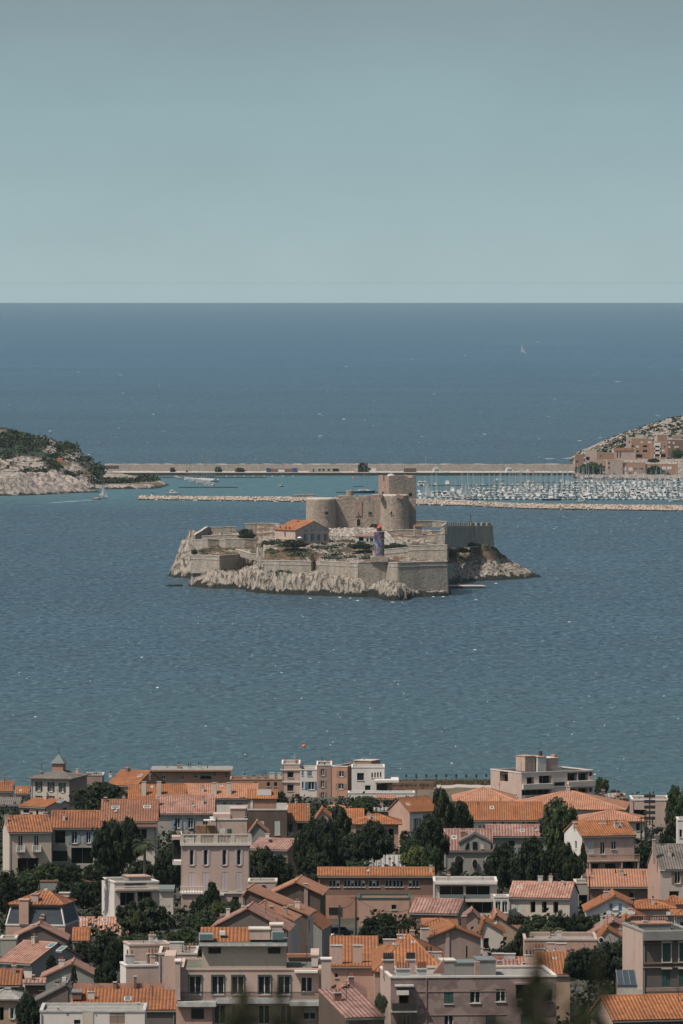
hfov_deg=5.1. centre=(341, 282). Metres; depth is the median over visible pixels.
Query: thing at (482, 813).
house
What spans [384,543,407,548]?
bush
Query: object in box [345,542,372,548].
bush
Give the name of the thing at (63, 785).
window
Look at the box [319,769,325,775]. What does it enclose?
window
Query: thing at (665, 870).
house
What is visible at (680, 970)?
shutter window
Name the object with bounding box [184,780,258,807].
house
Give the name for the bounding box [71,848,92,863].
window
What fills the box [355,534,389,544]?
house
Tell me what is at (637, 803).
house
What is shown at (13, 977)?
house
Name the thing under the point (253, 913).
house
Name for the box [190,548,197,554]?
bush
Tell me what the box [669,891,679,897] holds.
window
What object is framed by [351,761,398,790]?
house
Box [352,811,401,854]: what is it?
house
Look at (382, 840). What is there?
broadleaf tree
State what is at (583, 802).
house
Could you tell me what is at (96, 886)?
broadleaf tree
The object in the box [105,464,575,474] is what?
sea wall
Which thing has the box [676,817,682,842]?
house
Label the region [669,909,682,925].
house
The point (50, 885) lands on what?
house
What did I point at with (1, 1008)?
window
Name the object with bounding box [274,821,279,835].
shutter window
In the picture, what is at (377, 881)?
window
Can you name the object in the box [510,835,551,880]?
broadleaf tree
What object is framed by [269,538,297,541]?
rampart wall
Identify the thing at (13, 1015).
window
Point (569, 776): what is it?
window
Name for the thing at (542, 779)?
window
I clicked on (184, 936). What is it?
bush
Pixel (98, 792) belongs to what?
broadleaf tree
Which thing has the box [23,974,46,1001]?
house
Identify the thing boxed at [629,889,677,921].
house
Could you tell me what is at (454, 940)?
house
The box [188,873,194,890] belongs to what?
shutter window
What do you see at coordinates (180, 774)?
house
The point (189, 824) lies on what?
window
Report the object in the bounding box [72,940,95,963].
broadleaf tree
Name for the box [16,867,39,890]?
bush
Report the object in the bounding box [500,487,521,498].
motor boat
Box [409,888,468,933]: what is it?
house
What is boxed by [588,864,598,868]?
window
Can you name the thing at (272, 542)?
bush
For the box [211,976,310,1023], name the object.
shrub tree
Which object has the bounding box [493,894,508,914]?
house
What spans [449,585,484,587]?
landing pier
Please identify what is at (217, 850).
house
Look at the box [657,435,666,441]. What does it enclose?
house
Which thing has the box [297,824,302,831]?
window
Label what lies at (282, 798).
broadleaf tree
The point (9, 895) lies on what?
broadleaf tree
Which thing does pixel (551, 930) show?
bush
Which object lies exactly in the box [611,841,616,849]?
window
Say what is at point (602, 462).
house
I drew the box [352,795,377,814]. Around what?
broadleaf tree
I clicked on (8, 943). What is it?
house
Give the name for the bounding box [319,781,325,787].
window
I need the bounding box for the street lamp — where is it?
[625,912,634,921]
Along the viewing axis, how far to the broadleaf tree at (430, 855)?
1221.16 m
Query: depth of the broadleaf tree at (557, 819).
1308.68 m
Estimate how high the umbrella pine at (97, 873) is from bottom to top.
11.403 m
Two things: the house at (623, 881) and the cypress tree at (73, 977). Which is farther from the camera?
the house at (623, 881)
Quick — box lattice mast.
[644,792,654,844]
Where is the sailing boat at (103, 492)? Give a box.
[97,484,107,497]
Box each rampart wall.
[190,554,244,572]
[193,526,209,542]
[193,538,255,549]
[202,534,239,538]
[209,526,235,532]
[236,549,249,558]
[245,523,279,530]
[249,553,255,559]
[258,560,313,578]
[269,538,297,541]
[294,494,313,497]
[319,561,357,578]
[358,562,386,583]
[384,531,395,544]
[384,544,448,560]
[386,561,448,593]
[387,529,413,534]
[416,520,447,526]
[420,533,445,544]
[432,527,446,533]
[441,522,493,547]
[448,564,451,580]
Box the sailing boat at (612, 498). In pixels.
[610,474,615,499]
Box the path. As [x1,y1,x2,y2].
[437,784,490,787]
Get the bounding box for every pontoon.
[160,477,265,477]
[179,487,237,487]
[417,485,679,485]
[417,492,660,492]
[433,499,680,499]
[434,494,679,494]
[436,496,678,496]
[492,487,679,487]
[516,482,679,482]
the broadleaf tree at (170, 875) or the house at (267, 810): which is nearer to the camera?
the broadleaf tree at (170, 875)
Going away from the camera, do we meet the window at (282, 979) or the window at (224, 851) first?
the window at (282, 979)
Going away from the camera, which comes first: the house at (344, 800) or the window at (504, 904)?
the window at (504, 904)
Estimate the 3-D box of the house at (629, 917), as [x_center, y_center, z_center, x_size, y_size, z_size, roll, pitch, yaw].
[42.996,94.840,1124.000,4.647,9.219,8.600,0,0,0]
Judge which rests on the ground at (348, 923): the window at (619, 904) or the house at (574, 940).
the house at (574, 940)
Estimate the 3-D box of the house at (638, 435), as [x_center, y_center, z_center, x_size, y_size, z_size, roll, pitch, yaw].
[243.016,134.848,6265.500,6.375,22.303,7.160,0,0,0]
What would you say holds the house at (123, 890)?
on the ground at (348, 923)
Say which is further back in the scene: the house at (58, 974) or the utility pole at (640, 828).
the utility pole at (640, 828)
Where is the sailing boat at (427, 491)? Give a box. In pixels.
[421,479,431,497]
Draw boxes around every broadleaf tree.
[0,884,15,921]
[14,885,37,898]
[15,992,39,1023]
[51,881,78,904]
[69,781,127,809]
[69,880,96,915]
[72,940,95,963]
[87,881,101,906]
[90,815,131,876]
[90,930,123,964]
[93,957,116,982]
[103,938,123,970]
[121,816,143,871]
[153,847,180,889]
[154,846,180,891]
[189,906,216,931]
[190,894,211,915]
[250,844,278,877]
[275,853,292,885]
[277,791,287,802]
[292,824,322,874]
[302,849,332,873]
[303,871,317,881]
[306,818,315,829]
[313,815,339,858]
[337,830,374,863]
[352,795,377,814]
[356,819,395,866]
[357,916,384,934]
[358,462,370,471]
[374,992,387,1008]
[378,912,397,930]
[398,837,418,855]
[399,845,423,866]
[411,813,450,861]
[421,843,440,874]
[451,799,473,827]
[482,842,517,886]
[509,927,533,955]
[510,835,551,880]
[539,820,542,837]
[542,796,578,852]
[549,840,573,880]
[562,852,583,880]
[563,950,589,995]
[564,942,611,1009]
[566,911,593,931]
[579,461,604,474]
[593,937,621,994]
[594,776,608,792]
[635,842,651,868]
[646,465,662,474]
[647,458,659,462]
[664,784,682,835]
[672,448,682,458]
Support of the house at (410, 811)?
on the ground at (348, 923)
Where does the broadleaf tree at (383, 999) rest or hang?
on the ground at (348, 923)
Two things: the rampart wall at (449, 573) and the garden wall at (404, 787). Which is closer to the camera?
the garden wall at (404, 787)
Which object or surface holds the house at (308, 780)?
on the ground at (348, 923)
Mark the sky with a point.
(152, 151)
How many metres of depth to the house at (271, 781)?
1730.00 m
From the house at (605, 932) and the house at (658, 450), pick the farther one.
the house at (658, 450)
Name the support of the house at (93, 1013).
on the ground at (348, 923)
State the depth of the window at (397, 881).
1185.12 m
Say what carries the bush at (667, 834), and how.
on the ground at (348, 923)
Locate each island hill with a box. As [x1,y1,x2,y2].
[0,428,168,495]
[569,416,682,480]
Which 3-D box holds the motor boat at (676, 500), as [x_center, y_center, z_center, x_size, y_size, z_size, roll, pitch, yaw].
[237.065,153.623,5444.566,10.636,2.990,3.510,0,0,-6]
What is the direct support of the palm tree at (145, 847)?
on the ground at (348, 923)
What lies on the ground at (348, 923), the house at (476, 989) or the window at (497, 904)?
the house at (476, 989)
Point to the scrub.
(318, 546)
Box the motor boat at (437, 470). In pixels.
[428,467,448,472]
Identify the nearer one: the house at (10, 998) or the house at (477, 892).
the house at (10, 998)
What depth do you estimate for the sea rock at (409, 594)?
3766.57 m
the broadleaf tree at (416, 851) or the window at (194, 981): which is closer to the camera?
the window at (194, 981)
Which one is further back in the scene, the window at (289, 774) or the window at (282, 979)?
the window at (289, 774)
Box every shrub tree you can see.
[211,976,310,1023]
[349,1000,415,1023]
[482,940,617,1023]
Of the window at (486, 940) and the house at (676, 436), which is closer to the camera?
the window at (486, 940)
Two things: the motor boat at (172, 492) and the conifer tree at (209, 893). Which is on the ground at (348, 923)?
the conifer tree at (209, 893)
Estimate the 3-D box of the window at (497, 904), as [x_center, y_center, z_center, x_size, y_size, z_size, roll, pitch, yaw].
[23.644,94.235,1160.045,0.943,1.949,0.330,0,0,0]
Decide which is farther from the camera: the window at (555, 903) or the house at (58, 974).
the window at (555, 903)
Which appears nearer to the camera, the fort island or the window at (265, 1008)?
the window at (265, 1008)
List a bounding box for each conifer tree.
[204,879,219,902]
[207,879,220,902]
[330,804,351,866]
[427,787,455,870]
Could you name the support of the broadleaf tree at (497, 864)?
on the ground at (348, 923)
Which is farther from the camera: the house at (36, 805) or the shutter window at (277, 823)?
the house at (36, 805)
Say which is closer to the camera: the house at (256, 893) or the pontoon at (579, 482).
the house at (256, 893)
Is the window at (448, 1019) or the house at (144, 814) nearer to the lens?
the window at (448, 1019)
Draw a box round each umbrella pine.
[0,872,16,919]
[82,860,109,915]
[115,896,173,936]
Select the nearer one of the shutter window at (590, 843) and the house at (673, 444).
the shutter window at (590, 843)
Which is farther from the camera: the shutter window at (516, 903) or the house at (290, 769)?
the house at (290, 769)
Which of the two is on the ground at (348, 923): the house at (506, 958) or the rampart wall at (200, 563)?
the house at (506, 958)
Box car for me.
[331,926,353,934]
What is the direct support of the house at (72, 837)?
on the ground at (348, 923)
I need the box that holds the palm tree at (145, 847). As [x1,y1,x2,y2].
[132,837,157,873]
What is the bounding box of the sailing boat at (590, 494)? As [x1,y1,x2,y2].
[589,472,592,495]
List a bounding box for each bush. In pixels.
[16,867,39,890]
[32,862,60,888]
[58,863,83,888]
[73,795,90,808]
[119,934,159,941]
[128,860,153,873]
[164,932,177,941]
[175,927,196,942]
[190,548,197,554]
[209,900,225,916]
[224,898,240,912]
[235,468,246,471]
[238,528,255,538]
[259,540,279,546]
[280,539,308,546]
[287,833,298,837]
[290,793,300,802]
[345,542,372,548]
[345,858,371,866]
[375,925,407,939]
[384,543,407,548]
[396,917,416,933]
[399,830,410,845]
[447,861,459,875]
[448,550,456,557]
[449,547,469,552]
[468,542,479,545]
[490,945,512,954]
[505,914,526,928]
[517,924,537,931]
[523,914,549,931]
[536,927,567,931]
[547,910,575,931]
[588,914,604,923]
[659,826,673,843]
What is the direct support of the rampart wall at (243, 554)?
on the fort island
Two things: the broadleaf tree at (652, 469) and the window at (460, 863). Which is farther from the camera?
the broadleaf tree at (652, 469)
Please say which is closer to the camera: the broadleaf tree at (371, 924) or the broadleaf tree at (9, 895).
the broadleaf tree at (371, 924)
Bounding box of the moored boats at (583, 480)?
[417,459,682,499]
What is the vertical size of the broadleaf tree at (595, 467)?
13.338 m
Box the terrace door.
[381,784,386,790]
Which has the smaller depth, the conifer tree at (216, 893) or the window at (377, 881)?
the conifer tree at (216, 893)
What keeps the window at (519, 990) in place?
in the house at (476, 989)
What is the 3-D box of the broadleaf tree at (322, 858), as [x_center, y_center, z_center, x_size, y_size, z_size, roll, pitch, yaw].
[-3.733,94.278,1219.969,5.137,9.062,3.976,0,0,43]
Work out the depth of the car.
1127.72 m
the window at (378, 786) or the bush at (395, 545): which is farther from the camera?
the bush at (395, 545)
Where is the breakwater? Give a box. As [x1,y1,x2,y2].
[147,497,680,510]
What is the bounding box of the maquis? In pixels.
[0,415,682,483]
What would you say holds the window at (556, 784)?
in the house at (529, 776)
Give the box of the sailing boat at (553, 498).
[542,474,561,499]
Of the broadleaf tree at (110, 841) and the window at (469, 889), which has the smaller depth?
the window at (469, 889)
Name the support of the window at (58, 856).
in the house at (72, 837)
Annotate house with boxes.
[0,775,14,796]
[0,797,21,816]
[0,930,84,993]
[0,935,17,957]
[0,962,24,1005]
[0,988,23,1023]
[1,808,52,876]
[5,889,79,941]
[14,915,70,945]
[15,786,30,802]
[18,788,75,819]
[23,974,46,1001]
[27,754,112,803]
[35,978,71,1008]
[38,879,101,906]
[39,1002,146,1023]
[40,953,95,1002]
[51,810,102,878]
[71,976,176,1023]
[72,927,90,948]
[77,910,128,936]
[86,772,104,786]
[100,794,159,877]
[102,868,159,915]
[105,466,118,468]
[109,765,165,792]
[120,948,158,982]
[123,931,169,960]
[128,781,186,798]
[151,762,232,783]
[155,794,215,843]
[158,941,198,999]
[159,885,174,917]
[164,922,331,1023]
[172,806,251,918]
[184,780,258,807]
[211,901,295,957]
[217,805,247,815]
[230,772,282,792]
[240,883,315,957]
[246,789,287,837]
[248,819,269,843]
[248,870,277,889]
[250,831,305,876]
[259,899,301,957]
[266,468,296,471]
[271,874,328,916]
[273,520,329,542]
[281,758,300,796]
[287,797,309,836]
[300,762,316,796]
[309,468,339,471]
[313,910,332,957]
[315,805,331,821]
[316,759,331,797]
[317,857,434,918]
[318,982,384,1023]
[326,798,350,808]
[329,935,378,1003]
[331,758,380,797]
[331,972,366,996]
[344,808,363,833]
[348,786,414,798]
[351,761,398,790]
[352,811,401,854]
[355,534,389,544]
[358,894,410,925]
[364,855,404,866]
[371,927,443,1004]
[374,801,388,814]
[376,795,396,803]
[379,952,556,1023]
[387,789,434,848]
[404,468,415,471]
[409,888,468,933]
[414,525,421,535]
[418,916,483,958]
[421,909,458,927]
[433,872,497,925]
[443,828,492,874]
[451,783,516,805]
[462,906,480,932]
[464,797,542,827]
[478,914,505,955]
[485,821,546,853]
[489,907,520,942]
[490,751,595,799]
[492,953,516,964]
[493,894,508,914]
[509,873,579,925]
[515,950,531,964]
[516,784,629,814]
[522,928,597,979]
[537,942,569,1021]
[563,818,639,878]
[573,876,587,911]
[574,454,583,473]
[576,799,648,846]
[581,887,632,917]
[586,450,596,463]
[586,867,647,900]
[586,904,624,932]
[592,986,682,1023]
[594,784,613,797]
[596,914,621,946]
[597,452,613,463]
[598,460,605,473]
[606,460,622,474]
[612,448,634,459]
[614,793,625,798]
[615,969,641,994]
[619,902,650,921]
[622,915,682,993]
[623,462,644,473]
[626,437,634,447]
[629,793,667,834]
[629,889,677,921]
[631,438,650,458]
[635,434,642,437]
[645,464,677,474]
[647,836,682,899]
[651,442,666,458]
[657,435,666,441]
[664,895,682,909]
[667,439,682,456]
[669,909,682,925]
[672,435,681,438]
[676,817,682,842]
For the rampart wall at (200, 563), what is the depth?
3920.90 m
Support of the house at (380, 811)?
on the ground at (348, 923)
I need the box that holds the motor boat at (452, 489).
[450,487,455,492]
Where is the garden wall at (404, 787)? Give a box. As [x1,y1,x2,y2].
[392,782,433,789]
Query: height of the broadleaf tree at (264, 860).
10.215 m
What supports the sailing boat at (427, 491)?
on the sea
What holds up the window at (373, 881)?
in the house at (345, 885)
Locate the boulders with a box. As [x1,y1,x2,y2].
[138,495,682,510]
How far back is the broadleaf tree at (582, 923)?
1110.98 m
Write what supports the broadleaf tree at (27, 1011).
on the ground at (348, 923)
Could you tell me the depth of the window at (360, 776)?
1739.98 m
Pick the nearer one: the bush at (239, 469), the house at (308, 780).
the house at (308, 780)
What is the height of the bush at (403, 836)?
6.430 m
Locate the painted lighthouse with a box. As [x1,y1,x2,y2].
[370,524,389,561]
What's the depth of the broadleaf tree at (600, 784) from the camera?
1659.03 m
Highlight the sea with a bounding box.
[0,303,682,797]
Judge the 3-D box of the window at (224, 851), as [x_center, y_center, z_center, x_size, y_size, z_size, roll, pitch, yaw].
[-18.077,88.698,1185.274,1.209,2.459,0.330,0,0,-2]
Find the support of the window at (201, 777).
in the house at (180, 774)
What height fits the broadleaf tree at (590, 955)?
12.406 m
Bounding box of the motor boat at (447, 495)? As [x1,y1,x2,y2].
[438,493,453,498]
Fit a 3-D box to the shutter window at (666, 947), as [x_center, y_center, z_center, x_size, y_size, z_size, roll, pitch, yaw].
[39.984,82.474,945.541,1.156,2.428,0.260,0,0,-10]
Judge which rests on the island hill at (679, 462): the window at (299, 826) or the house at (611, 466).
the house at (611, 466)
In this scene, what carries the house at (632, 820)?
on the ground at (348, 923)
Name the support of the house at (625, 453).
on the island hill at (679, 462)
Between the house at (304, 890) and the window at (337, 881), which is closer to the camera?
the house at (304, 890)
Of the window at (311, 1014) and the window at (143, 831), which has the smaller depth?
the window at (311, 1014)
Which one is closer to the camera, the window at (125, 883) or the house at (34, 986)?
the house at (34, 986)
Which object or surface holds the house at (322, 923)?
on the ground at (348, 923)
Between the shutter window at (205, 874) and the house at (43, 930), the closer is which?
the house at (43, 930)
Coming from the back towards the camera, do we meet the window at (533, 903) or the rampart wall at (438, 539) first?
the rampart wall at (438, 539)
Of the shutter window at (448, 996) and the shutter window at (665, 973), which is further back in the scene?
the shutter window at (665, 973)
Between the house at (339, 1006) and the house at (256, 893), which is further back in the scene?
the house at (256, 893)
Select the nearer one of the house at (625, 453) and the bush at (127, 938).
the bush at (127, 938)
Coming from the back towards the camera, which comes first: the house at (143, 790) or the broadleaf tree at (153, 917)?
the house at (143, 790)
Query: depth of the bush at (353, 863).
1214.13 m
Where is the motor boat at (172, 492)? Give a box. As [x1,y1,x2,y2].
[166,490,180,494]
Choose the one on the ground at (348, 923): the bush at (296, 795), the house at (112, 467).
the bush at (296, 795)
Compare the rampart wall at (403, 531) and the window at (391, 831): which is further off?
the rampart wall at (403, 531)
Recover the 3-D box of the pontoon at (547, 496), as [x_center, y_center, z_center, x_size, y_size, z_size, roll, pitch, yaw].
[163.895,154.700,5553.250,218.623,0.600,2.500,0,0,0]
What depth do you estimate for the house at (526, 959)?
1004.08 m
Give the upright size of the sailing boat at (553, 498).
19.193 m
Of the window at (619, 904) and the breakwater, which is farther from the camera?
the breakwater
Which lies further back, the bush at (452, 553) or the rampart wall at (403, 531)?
the bush at (452, 553)
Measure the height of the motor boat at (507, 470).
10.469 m
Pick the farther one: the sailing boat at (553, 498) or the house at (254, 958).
the sailing boat at (553, 498)
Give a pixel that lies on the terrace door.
(383, 786)
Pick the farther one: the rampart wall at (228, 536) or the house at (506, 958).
the rampart wall at (228, 536)
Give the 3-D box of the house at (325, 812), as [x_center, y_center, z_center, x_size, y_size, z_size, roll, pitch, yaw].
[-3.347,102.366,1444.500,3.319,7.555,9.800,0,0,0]
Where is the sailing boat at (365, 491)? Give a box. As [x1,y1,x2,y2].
[352,467,374,492]
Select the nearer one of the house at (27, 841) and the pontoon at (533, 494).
the house at (27, 841)
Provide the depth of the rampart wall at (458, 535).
4022.39 m
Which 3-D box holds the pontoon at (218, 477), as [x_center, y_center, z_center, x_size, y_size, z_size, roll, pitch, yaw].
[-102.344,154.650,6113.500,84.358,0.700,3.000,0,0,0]
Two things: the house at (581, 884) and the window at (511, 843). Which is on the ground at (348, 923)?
the house at (581, 884)
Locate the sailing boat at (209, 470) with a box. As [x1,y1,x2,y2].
[203,453,212,481]
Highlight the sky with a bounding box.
[0,0,682,302]
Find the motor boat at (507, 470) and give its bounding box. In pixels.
[502,462,521,472]
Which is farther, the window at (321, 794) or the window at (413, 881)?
the window at (321, 794)
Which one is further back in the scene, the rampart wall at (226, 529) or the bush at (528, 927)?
the rampart wall at (226, 529)
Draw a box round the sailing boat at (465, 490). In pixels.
[458,480,470,498]
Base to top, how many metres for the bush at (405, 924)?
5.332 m
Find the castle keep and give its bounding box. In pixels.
[306,474,415,529]
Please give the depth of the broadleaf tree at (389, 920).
1124.37 m
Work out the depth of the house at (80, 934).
1091.14 m
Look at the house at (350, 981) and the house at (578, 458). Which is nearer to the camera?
the house at (350, 981)
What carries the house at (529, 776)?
on the ground at (348, 923)
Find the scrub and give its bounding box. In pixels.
[199,531,505,592]
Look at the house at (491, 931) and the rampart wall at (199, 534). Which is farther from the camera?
the rampart wall at (199, 534)
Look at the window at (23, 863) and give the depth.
1275.17 m
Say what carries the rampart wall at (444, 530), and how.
on the fort island
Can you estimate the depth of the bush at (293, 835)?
1339.20 m
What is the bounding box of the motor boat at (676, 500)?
[668,498,682,501]
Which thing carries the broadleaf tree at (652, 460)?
on the island hill at (679, 462)
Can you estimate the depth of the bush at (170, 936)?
1009.90 m
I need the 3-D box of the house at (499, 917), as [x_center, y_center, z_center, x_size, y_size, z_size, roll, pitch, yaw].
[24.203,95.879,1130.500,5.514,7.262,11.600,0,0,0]
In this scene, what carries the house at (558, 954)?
on the ground at (348, 923)
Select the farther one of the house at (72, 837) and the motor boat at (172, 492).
the motor boat at (172, 492)
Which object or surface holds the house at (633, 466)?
on the island hill at (679, 462)
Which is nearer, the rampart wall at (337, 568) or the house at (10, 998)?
the house at (10, 998)
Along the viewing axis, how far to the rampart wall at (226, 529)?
4019.90 m
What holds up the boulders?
in the sea
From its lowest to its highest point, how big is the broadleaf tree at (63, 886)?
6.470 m
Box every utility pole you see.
[338,905,342,934]
[355,896,356,934]
[637,818,643,841]
[641,816,645,844]
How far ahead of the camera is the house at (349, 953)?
966.39 m
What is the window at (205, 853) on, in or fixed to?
in the house at (217, 850)
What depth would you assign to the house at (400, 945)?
944.35 m
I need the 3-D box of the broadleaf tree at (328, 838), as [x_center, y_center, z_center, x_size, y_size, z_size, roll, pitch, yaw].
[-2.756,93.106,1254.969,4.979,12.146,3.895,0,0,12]
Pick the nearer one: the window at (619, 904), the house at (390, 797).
the window at (619, 904)
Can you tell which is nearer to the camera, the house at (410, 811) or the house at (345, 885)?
the house at (345, 885)
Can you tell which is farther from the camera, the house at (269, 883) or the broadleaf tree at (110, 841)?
the broadleaf tree at (110, 841)
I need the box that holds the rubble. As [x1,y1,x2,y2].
[329,527,382,536]
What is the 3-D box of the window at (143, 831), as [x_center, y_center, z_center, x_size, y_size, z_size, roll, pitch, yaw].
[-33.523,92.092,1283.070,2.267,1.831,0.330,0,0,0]
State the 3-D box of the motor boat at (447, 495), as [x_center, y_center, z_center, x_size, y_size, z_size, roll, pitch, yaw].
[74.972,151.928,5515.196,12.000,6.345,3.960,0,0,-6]
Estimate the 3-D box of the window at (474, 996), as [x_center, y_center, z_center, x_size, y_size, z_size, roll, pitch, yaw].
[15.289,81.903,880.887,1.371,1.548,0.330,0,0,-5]
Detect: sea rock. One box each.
[166,584,183,586]
[402,585,411,597]
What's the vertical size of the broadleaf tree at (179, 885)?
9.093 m
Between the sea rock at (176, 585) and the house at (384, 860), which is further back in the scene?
the sea rock at (176, 585)
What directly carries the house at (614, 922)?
on the ground at (348, 923)
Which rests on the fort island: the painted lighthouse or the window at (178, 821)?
the painted lighthouse
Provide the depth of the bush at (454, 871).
1239.55 m
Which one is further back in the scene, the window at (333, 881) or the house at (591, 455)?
the house at (591, 455)
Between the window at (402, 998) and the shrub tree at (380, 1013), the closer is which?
the shrub tree at (380, 1013)
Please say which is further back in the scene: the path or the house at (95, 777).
the path
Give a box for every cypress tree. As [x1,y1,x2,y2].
[46,955,56,969]
[70,963,77,987]
[131,909,139,935]
[579,842,587,874]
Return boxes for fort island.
[168,523,540,600]
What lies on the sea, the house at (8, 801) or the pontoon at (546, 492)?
the pontoon at (546, 492)
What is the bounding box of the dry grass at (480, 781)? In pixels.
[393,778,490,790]
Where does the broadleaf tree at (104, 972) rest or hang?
on the ground at (348, 923)
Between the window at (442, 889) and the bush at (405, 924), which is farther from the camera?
the window at (442, 889)
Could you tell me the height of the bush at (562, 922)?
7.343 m
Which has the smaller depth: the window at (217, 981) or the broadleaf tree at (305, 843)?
the window at (217, 981)
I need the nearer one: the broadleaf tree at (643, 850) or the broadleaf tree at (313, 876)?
the broadleaf tree at (313, 876)
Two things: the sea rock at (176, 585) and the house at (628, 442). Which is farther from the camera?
the house at (628, 442)
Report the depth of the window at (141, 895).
1152.31 m
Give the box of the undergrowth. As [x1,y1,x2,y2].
[0,791,675,1023]
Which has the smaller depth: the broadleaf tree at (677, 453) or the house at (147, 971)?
the house at (147, 971)
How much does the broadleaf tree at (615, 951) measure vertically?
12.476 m
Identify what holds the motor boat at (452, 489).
on the sea
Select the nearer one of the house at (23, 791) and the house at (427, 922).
the house at (427, 922)
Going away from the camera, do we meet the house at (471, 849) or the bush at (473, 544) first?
the house at (471, 849)
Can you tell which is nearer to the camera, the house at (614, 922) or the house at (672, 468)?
the house at (614, 922)
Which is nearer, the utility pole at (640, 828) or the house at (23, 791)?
the utility pole at (640, 828)
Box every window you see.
[0,1007,3,1018]
[9,1008,15,1019]
[16,835,24,852]
[18,858,37,871]
[32,835,40,851]
[35,782,41,791]
[47,782,53,791]
[53,851,67,861]
[55,831,64,842]
[59,783,65,792]
[69,831,79,843]
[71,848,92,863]
[84,831,92,843]
[110,1013,124,1023]
[120,892,133,904]
[124,883,146,886]
[137,892,149,902]
[138,829,146,839]
[172,818,181,828]
[185,818,195,828]
[188,850,195,865]
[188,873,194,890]
[189,976,200,993]
[191,1008,203,1018]
[200,776,210,778]
[202,850,209,865]
[203,872,208,890]
[208,947,220,952]
[212,976,223,991]
[214,1005,224,1023]
[220,828,224,833]
[220,850,227,865]
[221,872,227,890]
[232,976,243,991]
[235,850,242,865]
[236,872,241,890]
[258,976,270,993]
[258,1005,269,1023]
[268,947,279,952]
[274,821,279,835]
[279,976,289,991]
[284,1005,291,1020]
[287,772,292,777]
[287,785,293,791]
[287,824,292,832]
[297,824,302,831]
[301,977,312,992]
[303,1008,315,1018]
[305,782,316,789]
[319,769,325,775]
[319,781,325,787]
[319,792,325,796]
[332,880,335,887]
[336,771,345,776]
[336,783,345,789]
[336,880,339,887]
[347,880,350,887]
[354,880,357,887]
[357,773,363,780]
[365,785,370,790]
[372,880,375,887]
[376,784,380,790]
[376,880,379,887]
[388,829,393,834]
[396,880,399,887]
[399,995,407,1002]
[412,880,415,887]
[414,818,420,830]
[439,886,462,897]
[444,992,453,1004]
[444,1015,452,1023]
[455,861,462,872]
[466,886,489,893]
[466,902,491,912]
[469,990,480,1003]
[472,859,476,868]
[483,938,488,948]
[495,902,500,910]
[495,989,505,1002]
[502,902,506,912]
[508,841,514,846]
[515,902,518,911]
[516,985,538,997]
[522,789,548,794]
[527,777,531,783]
[532,902,534,911]
[539,776,548,783]
[543,902,546,911]
[554,782,564,786]
[554,902,557,911]
[567,774,573,780]
[578,774,585,779]
[578,788,585,792]
[579,895,586,907]
[588,841,593,853]
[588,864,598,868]
[600,842,605,854]
[605,863,615,868]
[609,903,620,909]
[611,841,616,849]
[623,862,631,867]
[634,810,645,814]
[636,823,639,830]
[662,970,669,986]
[663,944,669,961]
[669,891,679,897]
[672,872,682,883]
[679,943,682,961]
[679,969,682,986]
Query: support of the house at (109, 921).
on the ground at (348, 923)
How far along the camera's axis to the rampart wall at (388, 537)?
3862.25 m
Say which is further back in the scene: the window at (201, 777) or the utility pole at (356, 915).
the window at (201, 777)
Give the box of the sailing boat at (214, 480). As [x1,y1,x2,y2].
[208,465,218,481]
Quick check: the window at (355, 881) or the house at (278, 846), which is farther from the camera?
the house at (278, 846)
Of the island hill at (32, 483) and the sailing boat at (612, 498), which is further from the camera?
the island hill at (32, 483)
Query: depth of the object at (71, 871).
1151.17 m
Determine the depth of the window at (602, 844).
1245.94 m
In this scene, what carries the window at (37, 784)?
in the house at (62, 779)
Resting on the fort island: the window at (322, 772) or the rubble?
the rubble
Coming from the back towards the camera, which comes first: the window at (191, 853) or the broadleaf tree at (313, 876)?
the broadleaf tree at (313, 876)
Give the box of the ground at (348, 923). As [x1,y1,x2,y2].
[0,784,659,1021]
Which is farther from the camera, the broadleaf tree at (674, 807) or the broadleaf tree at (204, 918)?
the broadleaf tree at (674, 807)
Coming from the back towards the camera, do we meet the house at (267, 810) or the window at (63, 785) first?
the window at (63, 785)
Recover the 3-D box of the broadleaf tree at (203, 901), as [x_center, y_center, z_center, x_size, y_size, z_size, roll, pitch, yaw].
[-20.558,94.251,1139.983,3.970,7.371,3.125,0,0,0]
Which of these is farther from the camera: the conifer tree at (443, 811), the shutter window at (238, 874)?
the conifer tree at (443, 811)
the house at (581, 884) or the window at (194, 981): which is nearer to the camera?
the window at (194, 981)
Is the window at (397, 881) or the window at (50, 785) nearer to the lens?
the window at (397, 881)
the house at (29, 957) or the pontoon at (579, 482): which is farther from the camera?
the pontoon at (579, 482)
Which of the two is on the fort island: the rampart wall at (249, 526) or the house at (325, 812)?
the rampart wall at (249, 526)
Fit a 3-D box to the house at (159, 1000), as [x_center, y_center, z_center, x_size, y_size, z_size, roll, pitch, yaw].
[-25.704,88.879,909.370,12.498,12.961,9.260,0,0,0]
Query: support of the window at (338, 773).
in the house at (341, 780)
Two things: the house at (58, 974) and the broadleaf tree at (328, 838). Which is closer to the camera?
the house at (58, 974)
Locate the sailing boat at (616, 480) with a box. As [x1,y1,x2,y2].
[614,466,619,491]
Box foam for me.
[13,321,682,774]
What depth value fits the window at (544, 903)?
1165.32 m
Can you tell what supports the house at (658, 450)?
on the island hill at (679, 462)
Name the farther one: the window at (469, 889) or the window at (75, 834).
the window at (75, 834)
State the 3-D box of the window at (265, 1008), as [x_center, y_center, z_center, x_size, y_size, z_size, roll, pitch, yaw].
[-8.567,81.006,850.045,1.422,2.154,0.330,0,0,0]

